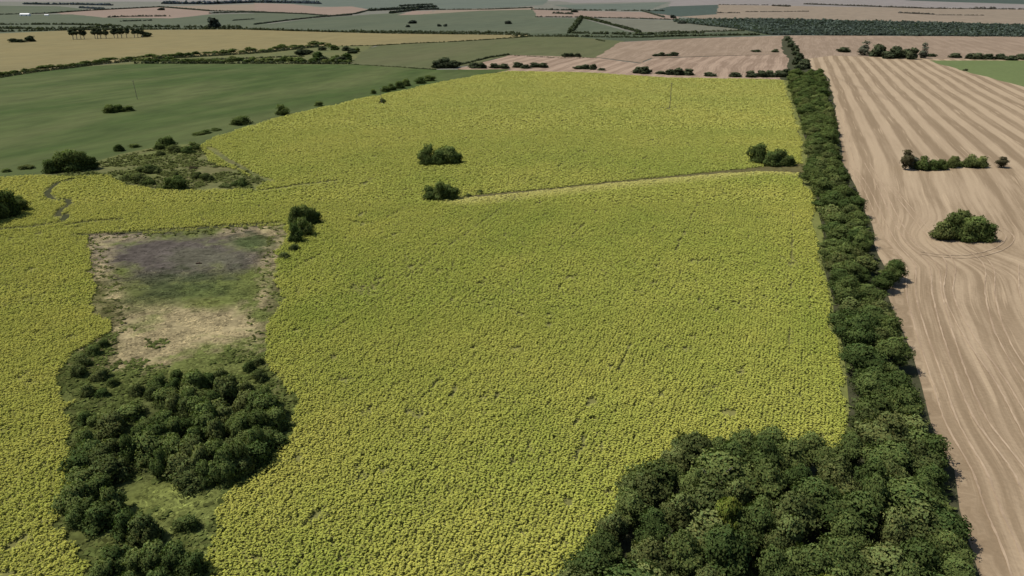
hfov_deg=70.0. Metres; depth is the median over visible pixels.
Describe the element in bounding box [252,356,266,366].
bush
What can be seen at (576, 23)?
hedgerow
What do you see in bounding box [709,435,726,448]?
tree
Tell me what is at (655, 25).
field
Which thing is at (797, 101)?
tree
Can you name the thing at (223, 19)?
field
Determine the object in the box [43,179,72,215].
ditch
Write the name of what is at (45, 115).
green field
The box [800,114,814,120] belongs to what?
tree
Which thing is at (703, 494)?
tree
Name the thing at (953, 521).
tree
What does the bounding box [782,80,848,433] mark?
grass margin
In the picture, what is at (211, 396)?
tall shrub
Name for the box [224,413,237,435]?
tall shrub
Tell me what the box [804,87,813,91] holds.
tree
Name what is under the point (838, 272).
tree
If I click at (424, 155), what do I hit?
tree
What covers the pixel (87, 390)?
bush
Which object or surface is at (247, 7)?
field
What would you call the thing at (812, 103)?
tree
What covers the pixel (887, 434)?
tree
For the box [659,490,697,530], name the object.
tree
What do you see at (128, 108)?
bush
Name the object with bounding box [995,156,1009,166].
bush
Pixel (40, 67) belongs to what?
bush
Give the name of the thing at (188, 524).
bush
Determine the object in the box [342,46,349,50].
bush
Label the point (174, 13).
field
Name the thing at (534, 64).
bush
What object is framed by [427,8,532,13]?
field
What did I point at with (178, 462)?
tall shrub
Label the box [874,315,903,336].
tree
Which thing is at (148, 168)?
bush
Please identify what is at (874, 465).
tree
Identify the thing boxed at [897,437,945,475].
tree
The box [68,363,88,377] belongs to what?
bush
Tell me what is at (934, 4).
field
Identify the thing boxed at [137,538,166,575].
tall shrub
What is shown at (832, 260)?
tree
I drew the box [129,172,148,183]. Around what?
bush
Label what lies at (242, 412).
tall shrub
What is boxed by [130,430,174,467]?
tall shrub
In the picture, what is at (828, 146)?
tree
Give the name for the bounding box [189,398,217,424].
tall shrub
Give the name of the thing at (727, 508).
tree
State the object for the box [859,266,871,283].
tree
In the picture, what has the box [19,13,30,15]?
farm shed
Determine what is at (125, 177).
bush
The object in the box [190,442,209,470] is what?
tall shrub
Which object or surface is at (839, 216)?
tree
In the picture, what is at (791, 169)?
grass track
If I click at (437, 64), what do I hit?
tree
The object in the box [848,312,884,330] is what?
tree
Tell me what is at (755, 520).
tree
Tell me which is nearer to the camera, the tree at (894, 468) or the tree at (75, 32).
the tree at (894, 468)
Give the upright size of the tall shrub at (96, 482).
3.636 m
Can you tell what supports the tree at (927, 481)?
on the forest floor at (625, 544)
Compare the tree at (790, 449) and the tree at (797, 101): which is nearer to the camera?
the tree at (790, 449)
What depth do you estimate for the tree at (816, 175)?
229.59 m
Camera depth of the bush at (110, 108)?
385.22 m
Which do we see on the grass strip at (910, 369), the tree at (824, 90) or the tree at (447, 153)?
the tree at (824, 90)
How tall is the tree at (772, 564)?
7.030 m
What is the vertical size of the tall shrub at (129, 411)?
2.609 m
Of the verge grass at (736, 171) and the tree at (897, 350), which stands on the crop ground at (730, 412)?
the verge grass at (736, 171)
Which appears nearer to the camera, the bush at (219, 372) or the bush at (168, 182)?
the bush at (219, 372)
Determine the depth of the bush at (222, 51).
753.67 m
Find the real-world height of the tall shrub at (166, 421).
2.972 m
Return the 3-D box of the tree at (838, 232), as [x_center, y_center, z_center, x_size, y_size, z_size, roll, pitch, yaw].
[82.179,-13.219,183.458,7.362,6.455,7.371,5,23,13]
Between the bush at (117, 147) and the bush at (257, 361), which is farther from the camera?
the bush at (117, 147)
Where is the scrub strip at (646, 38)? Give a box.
[520,30,767,40]
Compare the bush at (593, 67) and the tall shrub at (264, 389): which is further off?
the bush at (593, 67)
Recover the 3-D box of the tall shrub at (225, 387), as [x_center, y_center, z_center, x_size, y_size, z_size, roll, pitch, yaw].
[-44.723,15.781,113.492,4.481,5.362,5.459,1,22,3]
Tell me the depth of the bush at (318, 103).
408.51 m
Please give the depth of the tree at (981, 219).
186.38 m
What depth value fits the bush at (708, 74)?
551.63 m
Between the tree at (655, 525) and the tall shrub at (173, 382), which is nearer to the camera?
the tree at (655, 525)
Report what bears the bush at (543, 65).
on the ground at (549, 4)
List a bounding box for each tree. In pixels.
[0,190,11,220]
[2,188,21,217]
[15,195,31,211]
[40,159,59,173]
[51,151,68,172]
[59,149,85,172]
[67,29,73,38]
[72,28,78,38]
[76,151,95,170]
[84,156,101,169]
[90,28,96,38]
[96,28,102,37]
[102,29,108,37]
[124,27,129,36]
[130,28,137,37]
[207,17,221,27]
[274,104,289,115]
[287,206,304,226]
[287,222,304,243]
[288,244,299,252]
[297,216,314,236]
[298,204,315,224]
[312,211,321,224]
[416,143,433,165]
[422,185,434,200]
[430,149,447,165]
[430,180,447,200]
[431,60,442,68]
[437,144,456,162]
[438,57,455,68]
[442,184,459,199]
[448,60,461,67]
[449,190,458,199]
[450,151,462,164]
[550,563,595,575]
[560,545,616,575]
[584,527,623,565]
[593,557,667,575]
[595,511,629,541]
[612,484,648,531]
[614,471,671,507]
[621,457,684,501]
[630,535,673,572]
[633,505,671,547]
[634,559,682,575]
[658,445,688,480]
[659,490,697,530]
[663,527,703,575]
[670,430,715,467]
[676,466,703,493]
[677,20,686,23]
[679,479,727,526]
[685,508,751,562]
[688,445,762,502]
[695,563,725,575]
[700,521,757,575]
[707,440,746,460]
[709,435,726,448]
[715,495,742,532]
[716,477,751,510]
[728,427,758,456]
[731,501,776,555]
[744,433,783,469]
[746,142,767,163]
[750,458,790,508]
[750,494,780,526]
[755,424,790,446]
[756,543,793,575]
[758,512,805,554]
[762,150,782,166]
[769,489,822,543]
[774,148,792,165]
[776,437,807,487]
[779,541,833,575]
[783,462,811,492]
[784,155,798,166]
[788,76,799,83]
[789,82,799,88]
[790,475,843,529]
[791,45,798,50]
[791,48,799,54]
[791,56,801,64]
[791,68,803,75]
[791,87,803,95]
[794,53,804,59]
[794,61,805,69]
[794,90,812,98]
[794,95,811,104]
[794,430,834,467]
[796,78,809,85]
[796,103,815,114]
[797,96,809,106]
[798,75,815,80]
[798,82,809,87]
[798,164,819,183]
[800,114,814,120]
[800,119,816,130]
[801,123,814,134]
[802,137,824,147]
[802,158,818,171]
[803,144,814,155]
[804,62,811,68]
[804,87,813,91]
[804,125,822,132]
[805,126,819,136]
[805,137,828,147]
[805,154,820,161]
[807,132,825,140]
[808,166,823,185]
[809,99,820,106]
[809,171,828,187]
[809,177,834,198]
[810,94,821,99]
[810,200,825,206]
[811,143,825,154]
[813,114,826,121]
[813,159,826,169]
[813,463,863,494]
[814,73,826,80]
[814,80,827,87]
[814,454,852,478]
[814,532,871,575]
[815,76,830,87]
[816,101,826,106]
[816,106,827,112]
[816,150,837,159]
[817,87,831,96]
[817,205,834,214]
[817,238,837,247]
[817,246,836,261]
[818,220,842,234]
[818,489,883,539]
[819,190,833,199]
[819,190,847,205]
[819,252,851,272]
[820,127,838,133]
[820,204,847,223]
[821,142,840,152]
[822,116,838,128]
[822,131,839,144]
[823,107,835,115]
[823,119,837,128]
[823,165,838,179]
[823,211,849,228]
[823,224,851,239]
[824,102,834,111]
[824,143,838,151]
[825,112,836,119]
[825,149,842,162]
[825,156,843,168]
[825,241,856,261]
[825,565,849,575]
[826,308,857,331]
[827,268,856,287]
[828,511,874,550]
[829,276,866,299]
[830,175,847,185]
[830,432,864,468]
[831,313,880,346]
[832,259,864,280]
[833,185,855,191]
[834,275,860,304]
[835,237,851,245]
[836,166,851,184]
[836,199,855,210]
[836,342,889,375]
[838,186,856,197]
[838,296,862,311]
[841,203,862,217]
[842,221,865,227]
[844,210,872,226]
[845,195,867,212]
[845,226,876,241]
[846,366,886,392]
[846,405,880,431]
[847,229,868,244]
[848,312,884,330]
[848,392,893,417]
[850,540,918,575]
[852,232,873,253]
[852,248,874,259]
[852,371,888,399]
[852,456,887,490]
[853,409,909,448]
[854,255,879,272]
[854,283,888,299]
[856,304,889,323]
[857,40,871,54]
[857,439,915,476]
[858,296,887,306]
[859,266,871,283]
[859,298,896,317]
[861,472,889,521]
[865,430,903,446]
[867,327,901,346]
[869,43,886,56]
[870,270,894,290]
[873,369,919,398]
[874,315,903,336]
[875,336,915,367]
[876,506,913,548]
[880,472,950,529]
[881,51,894,58]
[882,457,910,479]
[883,262,902,282]
[883,362,900,373]
[884,384,925,419]
[887,259,909,276]
[889,45,903,58]
[889,372,915,386]
[890,500,948,555]
[891,562,919,575]
[895,413,931,432]
[896,536,942,575]
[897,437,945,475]
[899,149,914,169]
[901,49,910,57]
[903,425,950,464]
[906,47,919,58]
[908,434,953,471]
[910,462,949,491]
[910,472,940,501]
[918,42,928,57]
[927,529,976,563]
[928,219,954,239]
[928,506,973,543]
[929,552,976,575]
[929,570,950,575]
[945,210,964,239]
[947,155,960,168]
[956,209,971,220]
[958,217,980,242]
[968,215,990,241]
[979,222,999,242]
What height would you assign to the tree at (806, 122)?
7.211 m
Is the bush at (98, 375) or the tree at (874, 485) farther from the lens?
the bush at (98, 375)
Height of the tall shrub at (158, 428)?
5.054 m
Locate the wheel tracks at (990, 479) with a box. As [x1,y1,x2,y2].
[826,70,1023,575]
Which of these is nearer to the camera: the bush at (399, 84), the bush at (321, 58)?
the bush at (399, 84)
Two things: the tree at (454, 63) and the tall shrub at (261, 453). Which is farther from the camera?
the tree at (454, 63)
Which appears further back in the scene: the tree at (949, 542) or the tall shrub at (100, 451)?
the tall shrub at (100, 451)
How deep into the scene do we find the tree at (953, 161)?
264.95 m
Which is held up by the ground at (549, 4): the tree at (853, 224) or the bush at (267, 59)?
the bush at (267, 59)
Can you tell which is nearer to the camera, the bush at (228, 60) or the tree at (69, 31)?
the bush at (228, 60)
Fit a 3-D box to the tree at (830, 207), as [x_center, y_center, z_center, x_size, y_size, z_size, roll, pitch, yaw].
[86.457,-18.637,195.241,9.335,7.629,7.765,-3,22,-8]
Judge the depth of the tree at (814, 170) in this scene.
234.83 m
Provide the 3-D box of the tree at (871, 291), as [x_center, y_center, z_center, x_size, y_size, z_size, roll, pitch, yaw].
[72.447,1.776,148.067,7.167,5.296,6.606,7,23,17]
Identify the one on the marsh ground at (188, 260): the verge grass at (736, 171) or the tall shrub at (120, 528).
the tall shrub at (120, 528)
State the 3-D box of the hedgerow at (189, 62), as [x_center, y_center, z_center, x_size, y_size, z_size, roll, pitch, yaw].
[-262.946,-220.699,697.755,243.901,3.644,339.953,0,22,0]
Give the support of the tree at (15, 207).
on the crop ground at (730, 412)
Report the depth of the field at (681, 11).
2430.85 m
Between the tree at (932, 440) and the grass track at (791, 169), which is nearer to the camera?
the tree at (932, 440)
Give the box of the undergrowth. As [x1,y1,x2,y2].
[49,80,975,575]
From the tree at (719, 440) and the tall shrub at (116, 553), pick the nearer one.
the tall shrub at (116, 553)
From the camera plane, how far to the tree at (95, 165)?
263.47 m
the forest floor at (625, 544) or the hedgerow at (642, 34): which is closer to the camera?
the forest floor at (625, 544)
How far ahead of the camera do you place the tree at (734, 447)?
92.68 m
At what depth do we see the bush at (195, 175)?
250.26 m
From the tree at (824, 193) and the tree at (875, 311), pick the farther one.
the tree at (824, 193)
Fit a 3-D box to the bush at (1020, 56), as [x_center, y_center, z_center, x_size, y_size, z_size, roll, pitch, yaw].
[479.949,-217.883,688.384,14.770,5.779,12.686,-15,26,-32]
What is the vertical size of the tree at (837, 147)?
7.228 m
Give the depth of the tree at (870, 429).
96.75 m
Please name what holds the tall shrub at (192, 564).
on the marsh ground at (188, 260)
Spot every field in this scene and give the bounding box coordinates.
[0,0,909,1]
[0,6,81,13]
[0,13,266,32]
[0,29,528,75]
[0,64,509,177]
[59,7,208,17]
[165,4,254,10]
[253,10,575,34]
[254,3,366,14]
[254,13,323,22]
[257,0,547,9]
[351,37,623,68]
[400,10,434,14]
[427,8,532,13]
[459,54,788,78]
[533,10,678,18]
[556,0,719,5]
[556,2,666,9]
[575,19,627,32]
[596,35,787,62]
[601,19,740,32]
[649,5,717,16]
[682,5,1023,23]
[718,1,1023,8]
[788,35,1023,58]
[809,56,1023,575]
[910,0,1023,3]
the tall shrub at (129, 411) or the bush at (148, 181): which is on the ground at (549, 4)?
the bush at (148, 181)
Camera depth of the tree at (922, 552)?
76.33 m
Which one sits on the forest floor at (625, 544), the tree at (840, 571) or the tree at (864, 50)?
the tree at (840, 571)
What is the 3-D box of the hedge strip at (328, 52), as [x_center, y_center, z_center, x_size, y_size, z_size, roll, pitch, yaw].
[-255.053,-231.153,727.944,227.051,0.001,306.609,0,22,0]
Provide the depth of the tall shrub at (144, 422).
104.09 m
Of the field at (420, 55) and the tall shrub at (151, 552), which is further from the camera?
the field at (420, 55)
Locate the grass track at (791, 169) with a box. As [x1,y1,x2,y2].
[465,163,804,197]
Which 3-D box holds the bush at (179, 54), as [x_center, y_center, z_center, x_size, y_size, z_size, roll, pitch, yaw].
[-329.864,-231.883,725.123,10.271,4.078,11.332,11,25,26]
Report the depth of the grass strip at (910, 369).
147.67 m
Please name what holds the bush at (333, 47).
on the ground at (549, 4)
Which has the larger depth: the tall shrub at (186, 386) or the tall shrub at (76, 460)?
the tall shrub at (186, 386)
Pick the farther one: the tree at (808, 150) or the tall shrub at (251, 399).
the tree at (808, 150)
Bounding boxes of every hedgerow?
[0,6,532,24]
[0,22,529,34]
[0,44,351,77]
[320,36,590,69]
[510,29,759,40]
[531,8,673,19]
[567,15,641,32]
[716,3,1023,15]
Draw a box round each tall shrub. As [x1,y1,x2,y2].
[47,478,99,514]
[57,449,90,484]
[59,465,95,497]
[62,496,95,530]
[66,438,102,459]
[72,426,100,446]
[77,499,124,538]
[81,443,117,466]
[84,471,115,502]
[85,454,135,484]
[87,556,119,575]
[93,409,129,440]
[97,544,133,575]
[98,486,130,512]
[101,438,122,455]
[109,506,141,544]
[116,399,149,423]
[118,434,141,465]
[120,547,146,575]
[120,570,134,575]
[123,510,164,548]
[130,424,146,437]
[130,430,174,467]
[132,416,153,437]
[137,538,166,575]
[142,421,171,437]
[143,384,160,401]
[146,566,173,575]
[148,445,168,481]
[149,408,175,424]
[150,386,179,409]
[160,539,188,575]
[161,435,188,463]
[162,451,192,480]
[163,416,184,438]
[164,377,179,393]
[164,391,181,416]
[164,416,180,423]
[165,432,180,441]
[168,464,206,498]
[174,548,208,575]
[175,433,211,459]
[176,394,191,419]
[178,369,211,391]
[178,383,199,396]
[178,417,197,437]
[180,387,196,398]
[183,424,205,442]
[185,395,211,417]
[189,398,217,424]
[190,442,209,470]
[191,408,228,441]
[195,459,216,487]
[196,388,210,398]
[204,437,223,457]
[205,416,227,440]
[206,442,243,487]
[207,390,221,402]
[210,459,236,489]
[211,397,231,407]
[212,374,240,402]
[214,403,234,422]
[222,438,234,447]
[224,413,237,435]
[227,411,249,439]
[228,438,258,475]
[230,453,258,478]
[231,388,255,412]
[233,429,249,444]
[235,409,250,419]
[244,389,262,412]
[244,424,275,449]
[244,428,268,449]
[245,439,274,475]
[246,407,278,433]
[253,392,285,412]
[260,384,271,393]
[262,426,289,450]
[263,405,291,431]
[269,408,289,431]
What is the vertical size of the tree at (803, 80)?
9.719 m
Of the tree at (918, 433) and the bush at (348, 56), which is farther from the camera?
the bush at (348, 56)
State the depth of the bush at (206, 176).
247.65 m
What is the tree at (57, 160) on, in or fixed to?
on the scrub ground at (207, 168)
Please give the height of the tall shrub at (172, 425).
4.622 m
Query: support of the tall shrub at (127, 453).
on the marsh ground at (188, 260)
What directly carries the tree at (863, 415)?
on the forest floor at (625, 544)
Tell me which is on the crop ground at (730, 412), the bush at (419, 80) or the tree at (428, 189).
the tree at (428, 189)
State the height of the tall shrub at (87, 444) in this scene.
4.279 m
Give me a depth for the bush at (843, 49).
768.28 m
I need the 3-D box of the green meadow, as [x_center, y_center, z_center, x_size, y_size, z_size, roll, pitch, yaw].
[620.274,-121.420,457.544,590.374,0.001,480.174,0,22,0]
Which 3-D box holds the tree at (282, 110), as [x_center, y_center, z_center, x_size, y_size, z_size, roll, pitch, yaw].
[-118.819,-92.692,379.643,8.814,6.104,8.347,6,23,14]
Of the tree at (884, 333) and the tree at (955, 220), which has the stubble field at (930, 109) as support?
the tree at (955, 220)
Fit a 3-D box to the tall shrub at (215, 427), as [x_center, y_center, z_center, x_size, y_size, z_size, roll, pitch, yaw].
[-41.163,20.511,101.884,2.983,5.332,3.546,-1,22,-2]
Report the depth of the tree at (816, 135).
291.10 m
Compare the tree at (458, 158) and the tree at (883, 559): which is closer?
the tree at (883, 559)
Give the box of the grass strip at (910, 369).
[780,36,950,470]
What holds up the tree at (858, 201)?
on the grass strip at (910, 369)
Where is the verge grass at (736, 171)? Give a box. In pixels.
[465,84,849,412]
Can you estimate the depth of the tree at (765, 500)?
84.04 m
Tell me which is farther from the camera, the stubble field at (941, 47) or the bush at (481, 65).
the stubble field at (941, 47)
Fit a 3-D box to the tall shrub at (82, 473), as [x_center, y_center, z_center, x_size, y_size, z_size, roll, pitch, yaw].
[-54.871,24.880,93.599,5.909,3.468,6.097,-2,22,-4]
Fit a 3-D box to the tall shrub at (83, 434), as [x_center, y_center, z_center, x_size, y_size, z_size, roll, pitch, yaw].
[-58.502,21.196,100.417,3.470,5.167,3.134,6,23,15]
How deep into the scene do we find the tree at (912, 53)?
685.80 m
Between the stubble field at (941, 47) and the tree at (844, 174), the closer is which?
the tree at (844, 174)
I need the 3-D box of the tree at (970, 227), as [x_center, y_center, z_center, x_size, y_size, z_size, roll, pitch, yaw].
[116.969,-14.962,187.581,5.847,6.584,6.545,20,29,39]
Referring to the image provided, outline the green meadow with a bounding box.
[933,60,1023,86]
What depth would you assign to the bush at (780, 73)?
546.58 m
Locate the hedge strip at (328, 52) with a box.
[93,45,373,65]
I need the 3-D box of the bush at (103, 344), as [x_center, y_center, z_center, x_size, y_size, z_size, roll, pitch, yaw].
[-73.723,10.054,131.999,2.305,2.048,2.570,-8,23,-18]
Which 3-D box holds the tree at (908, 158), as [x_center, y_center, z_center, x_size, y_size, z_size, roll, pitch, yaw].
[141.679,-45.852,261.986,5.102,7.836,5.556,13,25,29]
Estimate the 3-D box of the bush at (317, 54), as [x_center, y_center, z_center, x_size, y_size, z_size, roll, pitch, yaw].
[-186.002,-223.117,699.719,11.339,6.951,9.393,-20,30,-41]
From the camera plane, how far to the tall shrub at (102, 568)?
78.48 m
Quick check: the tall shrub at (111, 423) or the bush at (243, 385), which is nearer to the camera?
the tall shrub at (111, 423)
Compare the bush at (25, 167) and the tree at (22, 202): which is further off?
the bush at (25, 167)
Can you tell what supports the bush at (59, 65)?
on the ground at (549, 4)
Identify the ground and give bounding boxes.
[0,1,1005,89]
[0,72,843,575]
[36,144,270,195]
[49,224,299,574]
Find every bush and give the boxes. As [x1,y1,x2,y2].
[0,168,10,172]
[7,38,16,41]
[16,39,27,42]
[17,164,35,169]
[24,35,35,41]
[36,65,46,68]
[56,64,68,66]
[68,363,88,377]
[73,352,92,365]
[75,409,96,427]
[78,383,95,397]
[85,344,103,356]
[86,414,98,428]
[88,366,111,383]
[93,387,111,399]
[98,339,109,348]
[102,104,116,113]
[105,377,120,388]
[113,104,122,111]
[113,144,124,151]
[121,105,134,111]
[121,173,132,180]
[124,382,145,397]
[128,143,142,147]
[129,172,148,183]
[135,166,143,172]
[141,32,152,36]
[142,163,159,173]
[142,177,155,184]
[144,53,154,56]
[145,373,168,388]
[152,142,165,149]
[153,167,161,172]
[155,150,164,155]
[156,135,177,147]
[162,177,174,188]
[166,144,180,152]
[168,369,182,383]
[169,175,189,190]
[170,513,200,535]
[174,52,183,55]
[181,145,196,153]
[188,141,201,149]
[188,171,201,178]
[191,132,204,135]
[199,129,212,133]
[199,173,214,180]
[203,372,214,388]
[212,367,230,378]
[217,49,231,53]
[218,183,231,187]
[225,58,235,61]
[228,373,238,384]
[229,115,253,124]
[234,57,243,60]
[234,177,248,186]
[237,380,254,393]
[242,360,256,372]
[243,47,256,50]
[250,368,268,383]
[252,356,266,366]
[264,57,275,61]
[276,251,290,259]
[294,49,306,54]
[307,41,317,44]
[308,57,316,61]
[312,51,323,57]
[314,101,323,105]
[317,46,326,50]
[318,56,328,60]
[328,44,339,49]
[334,56,347,61]
[341,53,351,59]
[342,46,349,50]
[347,48,357,53]
[381,86,391,91]
[388,83,396,89]
[395,81,404,88]
[402,78,410,85]
[414,77,425,83]
[424,75,435,80]
[468,62,477,68]
[477,62,488,68]
[488,63,500,68]
[499,63,509,68]
[512,62,522,67]
[520,64,531,68]
[529,62,539,66]
[539,63,548,67]
[580,64,589,68]
[589,64,596,69]
[631,67,640,73]
[638,66,651,73]
[664,69,675,74]
[673,67,683,74]
[682,68,694,74]
[704,72,716,76]
[728,72,742,76]
[745,70,756,77]
[756,70,767,76]
[765,70,777,76]
[774,70,787,76]
[836,47,850,51]
[909,157,918,168]
[913,156,930,170]
[928,159,942,170]
[938,158,949,169]
[948,53,961,57]
[962,154,978,167]
[964,53,973,58]
[971,53,984,59]
[977,156,990,167]
[983,54,996,59]
[995,53,1007,59]
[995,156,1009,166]
[1002,55,1018,59]
[1015,53,1023,59]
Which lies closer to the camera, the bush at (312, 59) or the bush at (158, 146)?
the bush at (158, 146)
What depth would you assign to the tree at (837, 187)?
220.39 m
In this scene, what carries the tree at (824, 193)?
on the grass strip at (910, 369)
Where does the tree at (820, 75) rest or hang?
on the grass strip at (910, 369)
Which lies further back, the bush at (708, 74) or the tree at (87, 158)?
the bush at (708, 74)
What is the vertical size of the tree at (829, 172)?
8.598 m
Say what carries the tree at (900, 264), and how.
on the stubble field at (930, 109)
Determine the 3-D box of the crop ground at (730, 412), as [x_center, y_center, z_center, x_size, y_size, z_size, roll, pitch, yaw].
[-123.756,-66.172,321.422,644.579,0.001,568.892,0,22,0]
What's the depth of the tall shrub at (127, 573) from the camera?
76.27 m
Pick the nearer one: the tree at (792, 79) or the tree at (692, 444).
the tree at (692, 444)
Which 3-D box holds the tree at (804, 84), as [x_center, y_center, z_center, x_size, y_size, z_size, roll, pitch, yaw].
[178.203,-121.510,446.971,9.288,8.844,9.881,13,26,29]
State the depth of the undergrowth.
121.06 m
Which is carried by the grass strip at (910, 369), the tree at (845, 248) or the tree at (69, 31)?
the tree at (845, 248)
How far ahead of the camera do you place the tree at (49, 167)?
256.92 m
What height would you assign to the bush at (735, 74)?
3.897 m
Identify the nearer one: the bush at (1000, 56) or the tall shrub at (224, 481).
the tall shrub at (224, 481)
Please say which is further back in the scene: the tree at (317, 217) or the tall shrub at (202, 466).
the tree at (317, 217)
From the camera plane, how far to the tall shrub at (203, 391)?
112.86 m
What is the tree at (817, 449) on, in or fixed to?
on the forest floor at (625, 544)
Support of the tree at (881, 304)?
on the grass strip at (910, 369)
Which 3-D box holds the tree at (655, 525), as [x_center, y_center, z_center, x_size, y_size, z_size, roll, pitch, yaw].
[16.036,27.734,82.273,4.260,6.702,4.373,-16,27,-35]
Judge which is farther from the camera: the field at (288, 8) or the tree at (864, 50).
the field at (288, 8)
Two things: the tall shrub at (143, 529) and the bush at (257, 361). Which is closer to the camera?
the tall shrub at (143, 529)
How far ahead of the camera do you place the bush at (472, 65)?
608.67 m
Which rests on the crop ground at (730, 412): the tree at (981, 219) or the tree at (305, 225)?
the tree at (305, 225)
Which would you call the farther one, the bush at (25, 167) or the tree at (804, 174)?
the bush at (25, 167)
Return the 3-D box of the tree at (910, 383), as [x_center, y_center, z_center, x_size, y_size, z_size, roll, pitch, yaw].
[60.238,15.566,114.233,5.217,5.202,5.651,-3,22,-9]
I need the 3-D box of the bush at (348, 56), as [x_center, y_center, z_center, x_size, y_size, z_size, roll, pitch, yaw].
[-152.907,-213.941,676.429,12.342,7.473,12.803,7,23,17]
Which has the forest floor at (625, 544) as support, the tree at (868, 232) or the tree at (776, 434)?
the tree at (776, 434)
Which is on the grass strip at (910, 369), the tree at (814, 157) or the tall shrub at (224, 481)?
the tree at (814, 157)
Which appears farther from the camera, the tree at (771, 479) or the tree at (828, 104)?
the tree at (828, 104)
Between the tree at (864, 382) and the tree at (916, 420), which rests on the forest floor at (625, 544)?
the tree at (916, 420)
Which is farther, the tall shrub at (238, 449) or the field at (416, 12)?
the field at (416, 12)
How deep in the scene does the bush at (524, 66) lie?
607.84 m
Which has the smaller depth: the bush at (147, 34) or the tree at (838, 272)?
the tree at (838, 272)
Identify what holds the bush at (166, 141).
on the ground at (549, 4)
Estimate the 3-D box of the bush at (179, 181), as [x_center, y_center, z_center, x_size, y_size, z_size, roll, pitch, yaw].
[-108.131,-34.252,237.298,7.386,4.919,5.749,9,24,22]
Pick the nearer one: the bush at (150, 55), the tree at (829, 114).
the tree at (829, 114)
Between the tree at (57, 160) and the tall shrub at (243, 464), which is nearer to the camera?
the tall shrub at (243, 464)
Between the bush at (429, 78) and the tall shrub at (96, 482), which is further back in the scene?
the bush at (429, 78)
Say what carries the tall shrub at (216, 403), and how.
on the marsh ground at (188, 260)
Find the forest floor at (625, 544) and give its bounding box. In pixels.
[589,461,978,575]
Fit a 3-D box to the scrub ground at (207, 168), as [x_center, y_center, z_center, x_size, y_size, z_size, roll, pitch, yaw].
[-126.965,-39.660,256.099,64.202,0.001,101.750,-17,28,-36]
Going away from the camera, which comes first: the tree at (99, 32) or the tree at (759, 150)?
the tree at (759, 150)
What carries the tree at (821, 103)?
on the grass strip at (910, 369)
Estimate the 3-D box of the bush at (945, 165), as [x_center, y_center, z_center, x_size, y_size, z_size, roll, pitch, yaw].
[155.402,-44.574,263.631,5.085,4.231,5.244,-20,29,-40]
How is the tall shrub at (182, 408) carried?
on the marsh ground at (188, 260)
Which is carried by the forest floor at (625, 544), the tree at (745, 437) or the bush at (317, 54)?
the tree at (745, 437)
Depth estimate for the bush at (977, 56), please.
687.03 m
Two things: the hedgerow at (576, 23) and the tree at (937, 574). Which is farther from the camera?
the hedgerow at (576, 23)
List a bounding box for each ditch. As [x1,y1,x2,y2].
[0,214,70,229]
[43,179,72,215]
[74,223,273,236]
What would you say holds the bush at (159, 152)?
on the ground at (549, 4)
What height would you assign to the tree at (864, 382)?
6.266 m
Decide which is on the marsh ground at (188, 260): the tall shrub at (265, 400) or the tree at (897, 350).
the tall shrub at (265, 400)
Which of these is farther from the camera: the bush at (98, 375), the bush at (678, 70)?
the bush at (678, 70)
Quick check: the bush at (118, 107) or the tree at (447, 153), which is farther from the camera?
the bush at (118, 107)
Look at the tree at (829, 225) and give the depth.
185.75 m
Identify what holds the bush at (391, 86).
on the ground at (549, 4)
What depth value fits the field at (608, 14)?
2017.51 m
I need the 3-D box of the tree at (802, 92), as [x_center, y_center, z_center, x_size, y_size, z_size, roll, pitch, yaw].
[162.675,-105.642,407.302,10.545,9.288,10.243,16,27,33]
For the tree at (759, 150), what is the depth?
270.92 m
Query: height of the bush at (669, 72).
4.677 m
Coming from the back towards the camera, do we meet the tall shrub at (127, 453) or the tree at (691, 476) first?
the tall shrub at (127, 453)
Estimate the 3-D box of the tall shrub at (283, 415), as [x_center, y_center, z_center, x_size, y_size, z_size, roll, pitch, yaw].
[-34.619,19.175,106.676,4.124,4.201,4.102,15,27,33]
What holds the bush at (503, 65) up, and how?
on the ground at (549, 4)
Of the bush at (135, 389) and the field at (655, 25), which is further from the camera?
the field at (655, 25)
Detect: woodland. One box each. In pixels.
[22,0,321,8]
[367,3,438,13]
[673,17,1023,36]
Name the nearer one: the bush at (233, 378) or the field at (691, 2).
the bush at (233, 378)
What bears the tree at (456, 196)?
on the crop ground at (730, 412)
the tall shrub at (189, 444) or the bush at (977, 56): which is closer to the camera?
the tall shrub at (189, 444)
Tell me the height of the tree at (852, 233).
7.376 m
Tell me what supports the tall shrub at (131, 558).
on the marsh ground at (188, 260)
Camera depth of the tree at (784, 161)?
267.65 m

